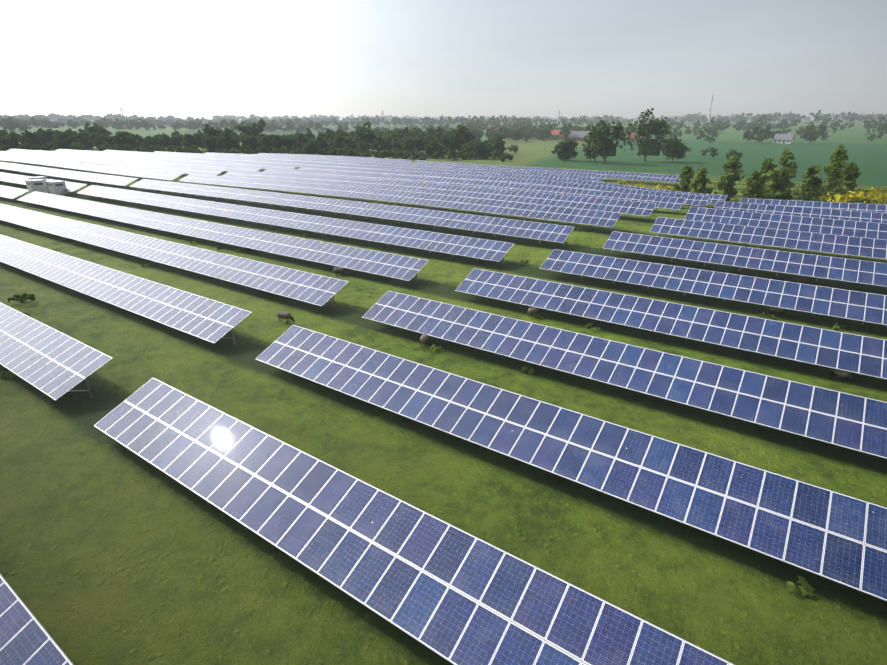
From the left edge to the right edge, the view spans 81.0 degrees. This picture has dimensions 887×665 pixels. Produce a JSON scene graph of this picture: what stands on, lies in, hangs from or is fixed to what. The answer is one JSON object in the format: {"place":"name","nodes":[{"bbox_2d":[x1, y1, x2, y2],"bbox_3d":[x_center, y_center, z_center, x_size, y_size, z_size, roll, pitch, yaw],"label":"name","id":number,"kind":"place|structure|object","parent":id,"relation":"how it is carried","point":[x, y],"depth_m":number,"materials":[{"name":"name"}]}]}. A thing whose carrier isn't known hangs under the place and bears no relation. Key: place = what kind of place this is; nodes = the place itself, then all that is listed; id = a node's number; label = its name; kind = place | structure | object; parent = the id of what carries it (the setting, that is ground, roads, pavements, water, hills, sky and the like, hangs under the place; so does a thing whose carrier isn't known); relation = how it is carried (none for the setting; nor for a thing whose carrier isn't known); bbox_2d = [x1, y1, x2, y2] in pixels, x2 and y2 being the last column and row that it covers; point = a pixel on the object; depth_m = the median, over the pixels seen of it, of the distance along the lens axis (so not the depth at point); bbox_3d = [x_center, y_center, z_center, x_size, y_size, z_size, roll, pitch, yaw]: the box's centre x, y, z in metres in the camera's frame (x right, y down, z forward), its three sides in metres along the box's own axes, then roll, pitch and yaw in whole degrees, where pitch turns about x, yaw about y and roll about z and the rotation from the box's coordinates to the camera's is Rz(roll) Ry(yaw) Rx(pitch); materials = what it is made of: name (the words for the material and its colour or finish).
{"place":"outdoors","nodes":[
{"label":"outdoors","id":0,"kind":"place"},
{"bbox_2d":[0,119,886,664],"bbox_3d":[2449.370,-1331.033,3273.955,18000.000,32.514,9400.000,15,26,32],"label":"ground","id":1,"kind":"structure","parent":0,"point":[112,551],"depth_m":23.28,"materials":[{"name":"green plant"}]},
{"bbox_2d":[24,179,47,192],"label":"inverter cabinet","id":2,"kind":"object","parent":1,"relation":"on","point":[37,185],"depth_m":102.56,"materials":[{"name":"metal"}]},
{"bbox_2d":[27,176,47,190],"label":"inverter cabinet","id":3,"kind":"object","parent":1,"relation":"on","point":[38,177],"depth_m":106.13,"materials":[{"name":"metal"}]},
{"bbox_2d":[45,180,68,195],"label":"inverter cabinet","id":4,"kind":"object","parent":1,"relation":"on","point":[55,187],"depth_m":102.39,"materials":[{"name":"metal"}]},
{"bbox_2d":[277,311,294,323],"bbox_3d":[-11.862,-1.153,39.032,1.536,0.889,0.549,6,23,14],"label":"sheep","id":5,"kind":"object","parent":1,"relation":"on","point":[284,315],"depth_m":38.84},
{"bbox_2d":[333,267,346,275],"bbox_3d":[-10.061,-5.966,50.760,0.521,0.873,1.497,60,63,65],"label":"sheep","id":6,"kind":"object","parent":1,"relation":"on","point":[339,269],"depth_m":50.53},
{"bbox_2d":[420,333,428,347],"bbox_3d":[-1.252,0.439,35.118,0.551,0.890,1.536,2,22,5],"label":"sheep","id":7,"kind":"object","parent":1,"relation":"on","point":[424,337],"depth_m":34.58},
{"bbox_2d":[1,161,886,397],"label":"table supports","id":8,"kind":"object","parent":1,"relation":"on","point":[87,384],"depth_m":58.82,"materials":[{"name":"grey metal"}]},
{"bbox_2d":[0,149,886,664],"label":"solar tables","id":9,"kind":"object","parent":8,"relation":"on","point":[450,593],"depth_m":29.51,"materials":[{"name":"blue glass"}]},
{"bbox_2d":[528,307,538,317],"bbox_3d":[6.996,-1.564,39.935,1.412,0.824,0.501,-12,25,-27],"label":"sheep","id":10,"kind":"object","parent":1,"relation":"on","point":[532,311],"depth_m":39.62},
{"bbox_2d":[568,130,591,140],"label":"farmhouse","id":11,"kind":"object","parent":1,"relation":"on","point":[577,135],"depth_m":454.30,"materials":[{"name":"brick"}]},
{"bbox_2d":[311,154,886,203],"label":"site fence","id":12,"kind":"object","parent":1,"relation":"on","point":[633,180],"depth_m":114.44,"materials":[{"name":"grey metal"}]},
{"bbox_2d":[625,132,640,140],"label":"house","id":13,"kind":"structure","parent":1,"relation":"on","point":[632,134],"depth_m":450.63,"materials":[{"name":"brick"}]},
{"bbox_2d":[707,91,713,122],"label":"telecom mast","id":14,"kind":"object","parent":1,"relation":"on","point":[712,97],"depth_m":1262.30,"materials":[{"name":"metal"}]},
{"bbox_2d":[768,307,787,317],"bbox_3d":[25.081,-1.596,38.791,1.550,0.904,0.551,8,24,19],"label":"sheep","id":15,"kind":"object","parent":1,"relation":"on","point":[777,310],"depth_m":38.63},
{"bbox_2d":[830,368,850,381],"bbox_3d":[22.940,2.357,30.226,0.529,0.815,1.394,-7,23,-16],"label":"sheep","id":16,"kind":"object","parent":1,"relation":"on","point":[843,374],"depth_m":29.91},
{"bbox_2d":[0,108,886,595],"bbox_3d":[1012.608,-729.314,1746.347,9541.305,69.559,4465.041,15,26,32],"label":"tree","id":17,"kind":"object","parent":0,"point":[466,142],"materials":[{"name":"green plant"}]},
{"bbox_2d":[0,0,886,119],"label":"sky","id":18,"kind":"structure","parent":0,"point":[182,59],"materials":[{"name":"white"}]},
{"bbox_2d":[548,130,570,138],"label":"house","id":19,"kind":"structure","parent":0,"point":[554,132],"depth_m":494.00,"materials":[{"name":"brick"}]},
{"bbox_2d":[773,133,794,143],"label":"house","id":20,"kind":"structure","parent":0,"point":[789,138],"depth_m":401.66,"materials":[{"name":"grey stone"}]}
]}

